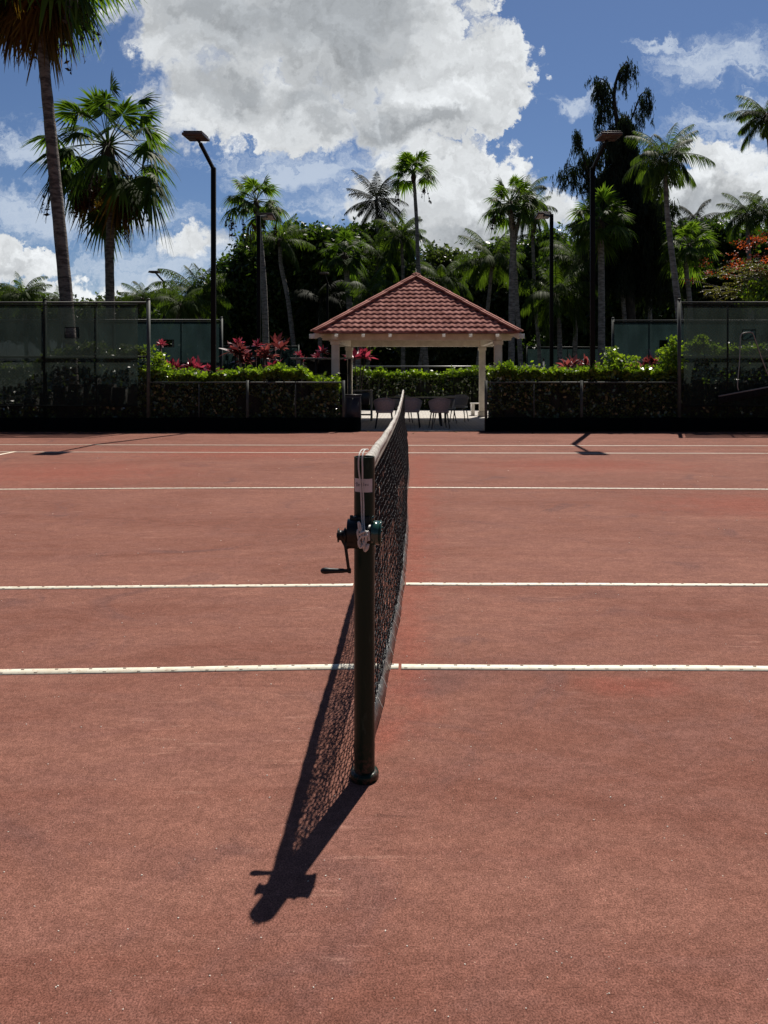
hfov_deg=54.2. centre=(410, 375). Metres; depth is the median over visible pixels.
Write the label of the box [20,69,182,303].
fan palm
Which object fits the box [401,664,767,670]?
doubles line
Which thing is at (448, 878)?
clay court
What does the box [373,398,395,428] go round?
patio chair
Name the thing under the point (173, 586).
singles line
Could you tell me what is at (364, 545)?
rope
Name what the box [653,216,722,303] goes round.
fan palm
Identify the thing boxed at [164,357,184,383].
ti plant
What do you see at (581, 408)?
fence
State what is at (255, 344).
ti plant
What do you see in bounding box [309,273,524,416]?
gazebo
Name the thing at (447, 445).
doubles line
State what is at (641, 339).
tall fence
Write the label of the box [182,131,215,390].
light pole
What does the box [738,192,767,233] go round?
coconut palm
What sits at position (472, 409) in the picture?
garden bench
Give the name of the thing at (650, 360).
ti plant
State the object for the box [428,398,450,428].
patio chair
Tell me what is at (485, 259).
coconut palm
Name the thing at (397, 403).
patio chair
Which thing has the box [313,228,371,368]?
fan palm
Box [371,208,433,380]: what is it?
coconut palm
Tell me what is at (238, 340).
ti plant
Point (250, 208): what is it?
fan palm
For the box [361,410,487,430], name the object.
patio
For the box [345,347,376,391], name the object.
ti plant
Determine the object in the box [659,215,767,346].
broadleaf tree
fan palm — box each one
[0,0,145,336]
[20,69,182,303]
[220,174,291,366]
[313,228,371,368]
[388,149,439,396]
[477,173,542,380]
[562,183,637,376]
[612,222,631,321]
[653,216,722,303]
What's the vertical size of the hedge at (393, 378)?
1.844 m
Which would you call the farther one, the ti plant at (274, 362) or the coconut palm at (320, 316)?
the coconut palm at (320, 316)
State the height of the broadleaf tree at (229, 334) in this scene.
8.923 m
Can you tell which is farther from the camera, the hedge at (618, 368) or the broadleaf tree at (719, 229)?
the broadleaf tree at (719, 229)
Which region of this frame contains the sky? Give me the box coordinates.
[0,0,767,300]
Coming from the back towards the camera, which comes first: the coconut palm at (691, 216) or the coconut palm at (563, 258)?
the coconut palm at (691, 216)
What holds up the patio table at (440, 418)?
on the patio
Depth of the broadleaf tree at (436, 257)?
54.52 m
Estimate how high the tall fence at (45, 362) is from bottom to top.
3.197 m
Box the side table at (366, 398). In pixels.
[353,390,372,420]
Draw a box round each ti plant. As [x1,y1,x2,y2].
[156,339,167,383]
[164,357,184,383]
[181,356,209,371]
[200,363,224,372]
[220,340,256,371]
[231,336,246,368]
[252,332,289,367]
[253,339,270,368]
[267,360,280,365]
[295,350,304,360]
[312,345,330,359]
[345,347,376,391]
[557,354,596,368]
[635,350,658,378]
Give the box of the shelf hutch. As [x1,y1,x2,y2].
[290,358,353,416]
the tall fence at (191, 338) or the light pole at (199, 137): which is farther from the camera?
the tall fence at (191, 338)
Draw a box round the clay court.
[0,432,767,1023]
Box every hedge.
[0,345,146,417]
[137,344,341,417]
[352,363,493,409]
[485,334,691,417]
[681,345,767,417]
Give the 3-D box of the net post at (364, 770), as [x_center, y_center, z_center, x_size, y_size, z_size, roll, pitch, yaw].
[-0.191,0.800,2.470,0.200,1.066,0.134,0,0,0]
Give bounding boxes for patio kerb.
[361,431,484,431]
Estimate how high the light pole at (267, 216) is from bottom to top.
6.811 m
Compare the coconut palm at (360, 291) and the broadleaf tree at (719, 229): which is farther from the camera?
the broadleaf tree at (719, 229)
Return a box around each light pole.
[148,271,164,346]
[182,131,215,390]
[257,213,275,368]
[319,272,328,359]
[535,211,553,368]
[590,131,622,413]
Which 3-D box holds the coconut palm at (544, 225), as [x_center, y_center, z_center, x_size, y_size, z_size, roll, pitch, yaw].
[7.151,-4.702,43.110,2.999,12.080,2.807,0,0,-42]
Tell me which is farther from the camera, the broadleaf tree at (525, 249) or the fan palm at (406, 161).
the broadleaf tree at (525, 249)
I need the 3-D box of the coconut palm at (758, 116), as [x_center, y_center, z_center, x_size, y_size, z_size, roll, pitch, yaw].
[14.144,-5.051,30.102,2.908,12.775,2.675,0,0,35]
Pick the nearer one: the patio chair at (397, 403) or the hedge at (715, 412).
the hedge at (715, 412)
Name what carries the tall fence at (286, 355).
on the ground
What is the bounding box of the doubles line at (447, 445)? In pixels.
[0,444,649,445]
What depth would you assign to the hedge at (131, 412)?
18.36 m
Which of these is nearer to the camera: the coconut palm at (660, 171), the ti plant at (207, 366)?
the ti plant at (207, 366)
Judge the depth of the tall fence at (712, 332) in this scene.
17.95 m
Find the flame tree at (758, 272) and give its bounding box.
[676,230,767,303]
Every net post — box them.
[320,455,382,784]
[401,389,404,412]
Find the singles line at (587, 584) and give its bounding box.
[406,582,767,586]
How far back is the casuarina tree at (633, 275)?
41.61 m
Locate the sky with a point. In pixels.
(303, 95)
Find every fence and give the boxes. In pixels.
[0,298,149,417]
[76,317,222,385]
[150,380,344,417]
[223,344,298,371]
[352,366,538,392]
[484,380,677,430]
[526,345,610,383]
[611,317,754,379]
[677,298,767,417]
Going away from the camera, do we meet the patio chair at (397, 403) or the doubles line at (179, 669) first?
the doubles line at (179, 669)
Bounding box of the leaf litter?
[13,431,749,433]
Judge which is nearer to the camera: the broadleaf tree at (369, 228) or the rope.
the rope
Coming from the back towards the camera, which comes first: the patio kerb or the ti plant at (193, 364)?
the ti plant at (193, 364)
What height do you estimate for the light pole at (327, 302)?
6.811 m
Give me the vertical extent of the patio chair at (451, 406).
0.779 m
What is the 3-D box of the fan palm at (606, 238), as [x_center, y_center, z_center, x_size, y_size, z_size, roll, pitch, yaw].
[9.618,-4.163,37.911,4.008,10.993,4.368,0,0,42]
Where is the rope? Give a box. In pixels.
[356,449,369,551]
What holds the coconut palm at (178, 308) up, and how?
on the ground
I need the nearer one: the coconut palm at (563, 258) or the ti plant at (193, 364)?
the ti plant at (193, 364)
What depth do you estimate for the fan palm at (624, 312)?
41.88 m
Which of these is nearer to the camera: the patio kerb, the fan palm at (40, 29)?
the patio kerb
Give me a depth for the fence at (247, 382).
17.98 m
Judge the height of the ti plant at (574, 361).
1.944 m
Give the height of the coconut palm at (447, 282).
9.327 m
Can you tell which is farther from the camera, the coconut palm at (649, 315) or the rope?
the coconut palm at (649, 315)
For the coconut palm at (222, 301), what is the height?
7.378 m
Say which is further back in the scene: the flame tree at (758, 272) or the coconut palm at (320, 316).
the coconut palm at (320, 316)
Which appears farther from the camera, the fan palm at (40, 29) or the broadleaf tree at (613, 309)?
the broadleaf tree at (613, 309)
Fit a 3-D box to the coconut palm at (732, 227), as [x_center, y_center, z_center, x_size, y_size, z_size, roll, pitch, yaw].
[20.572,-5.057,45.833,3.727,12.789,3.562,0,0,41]
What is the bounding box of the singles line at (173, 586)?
[0,583,352,589]
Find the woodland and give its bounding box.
[165,343,474,389]
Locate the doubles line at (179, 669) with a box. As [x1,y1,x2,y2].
[0,663,398,674]
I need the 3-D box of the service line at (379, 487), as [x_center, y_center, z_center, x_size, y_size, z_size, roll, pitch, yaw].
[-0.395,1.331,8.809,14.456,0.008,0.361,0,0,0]
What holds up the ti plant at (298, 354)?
on the ground
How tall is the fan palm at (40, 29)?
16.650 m
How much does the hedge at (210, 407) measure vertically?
2.140 m
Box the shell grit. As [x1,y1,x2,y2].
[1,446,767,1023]
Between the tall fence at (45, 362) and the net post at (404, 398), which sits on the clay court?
the net post at (404, 398)
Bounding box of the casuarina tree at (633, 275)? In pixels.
[548,56,686,321]
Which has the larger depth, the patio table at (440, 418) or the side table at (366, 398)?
the side table at (366, 398)
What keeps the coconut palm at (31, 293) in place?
on the ground
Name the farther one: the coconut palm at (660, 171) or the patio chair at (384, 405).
the coconut palm at (660, 171)
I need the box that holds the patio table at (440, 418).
[388,397,454,425]
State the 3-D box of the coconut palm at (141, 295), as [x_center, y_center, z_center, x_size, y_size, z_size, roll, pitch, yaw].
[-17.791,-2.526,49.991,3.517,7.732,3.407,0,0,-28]
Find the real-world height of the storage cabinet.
0.862 m
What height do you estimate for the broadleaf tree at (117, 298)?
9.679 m
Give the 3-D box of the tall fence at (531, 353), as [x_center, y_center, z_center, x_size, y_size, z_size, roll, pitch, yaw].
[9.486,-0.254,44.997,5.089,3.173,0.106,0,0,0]
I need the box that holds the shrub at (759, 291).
[734,270,767,303]
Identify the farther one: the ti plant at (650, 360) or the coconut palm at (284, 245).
the coconut palm at (284, 245)
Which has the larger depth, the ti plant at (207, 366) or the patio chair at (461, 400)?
the patio chair at (461, 400)
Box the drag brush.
[718,332,767,402]
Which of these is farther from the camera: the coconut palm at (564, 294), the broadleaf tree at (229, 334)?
the broadleaf tree at (229, 334)
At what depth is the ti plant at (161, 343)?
19.59 m
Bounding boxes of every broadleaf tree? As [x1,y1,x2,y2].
[0,286,181,343]
[138,269,255,346]
[216,213,385,367]
[340,216,444,384]
[379,239,516,378]
[471,222,570,380]
[515,236,696,365]
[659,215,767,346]
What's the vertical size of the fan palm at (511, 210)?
11.733 m
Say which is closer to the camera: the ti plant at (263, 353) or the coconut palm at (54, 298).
the ti plant at (263, 353)
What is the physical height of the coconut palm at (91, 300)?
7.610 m
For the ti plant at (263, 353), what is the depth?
20.58 m
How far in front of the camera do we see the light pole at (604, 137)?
18.34 m
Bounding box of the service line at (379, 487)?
[0,487,767,489]
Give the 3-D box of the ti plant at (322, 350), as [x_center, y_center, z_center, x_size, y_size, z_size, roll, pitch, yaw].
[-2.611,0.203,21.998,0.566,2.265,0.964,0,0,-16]
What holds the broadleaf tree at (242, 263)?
on the ground
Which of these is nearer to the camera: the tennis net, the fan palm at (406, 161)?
the tennis net
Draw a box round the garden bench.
[470,403,487,415]
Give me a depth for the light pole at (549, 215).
23.64 m
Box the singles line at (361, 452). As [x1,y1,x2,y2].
[135,452,767,453]
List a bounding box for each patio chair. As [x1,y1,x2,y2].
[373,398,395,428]
[393,395,412,422]
[405,397,421,427]
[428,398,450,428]
[433,395,456,423]
[449,394,468,421]
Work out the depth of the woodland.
75.95 m
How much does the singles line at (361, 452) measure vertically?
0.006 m
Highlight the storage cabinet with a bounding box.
[345,394,361,416]
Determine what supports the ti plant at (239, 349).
on the ground
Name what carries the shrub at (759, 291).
on the ground
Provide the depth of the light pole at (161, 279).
39.66 m
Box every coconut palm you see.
[0,271,51,303]
[44,285,78,303]
[81,298,101,303]
[117,281,162,316]
[149,280,217,346]
[154,263,234,327]
[251,214,315,346]
[288,280,346,359]
[335,261,391,368]
[344,170,407,392]
[349,227,409,370]
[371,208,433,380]
[407,258,473,395]
[453,228,529,375]
[503,174,548,365]
[517,190,557,368]
[518,260,597,383]
[536,237,597,367]
[622,122,715,321]
[648,237,694,321]
[679,199,725,222]
[712,190,767,278]
[723,95,767,152]
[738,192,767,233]
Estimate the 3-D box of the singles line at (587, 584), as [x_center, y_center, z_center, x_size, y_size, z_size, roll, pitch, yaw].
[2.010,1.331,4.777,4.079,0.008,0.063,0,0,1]
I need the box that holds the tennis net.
[366,390,409,734]
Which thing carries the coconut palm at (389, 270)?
on the ground
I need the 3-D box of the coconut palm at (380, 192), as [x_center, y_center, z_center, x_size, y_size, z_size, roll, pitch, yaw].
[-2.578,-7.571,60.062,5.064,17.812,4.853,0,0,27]
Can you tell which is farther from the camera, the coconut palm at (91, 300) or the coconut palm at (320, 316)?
the coconut palm at (91, 300)
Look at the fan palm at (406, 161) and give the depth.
46.88 m
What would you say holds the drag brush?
hanging from the tall fence at (712, 332)
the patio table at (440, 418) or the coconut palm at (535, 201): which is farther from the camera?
the coconut palm at (535, 201)
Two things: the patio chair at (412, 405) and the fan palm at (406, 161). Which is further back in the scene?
the fan palm at (406, 161)
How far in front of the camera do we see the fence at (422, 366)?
30.97 m

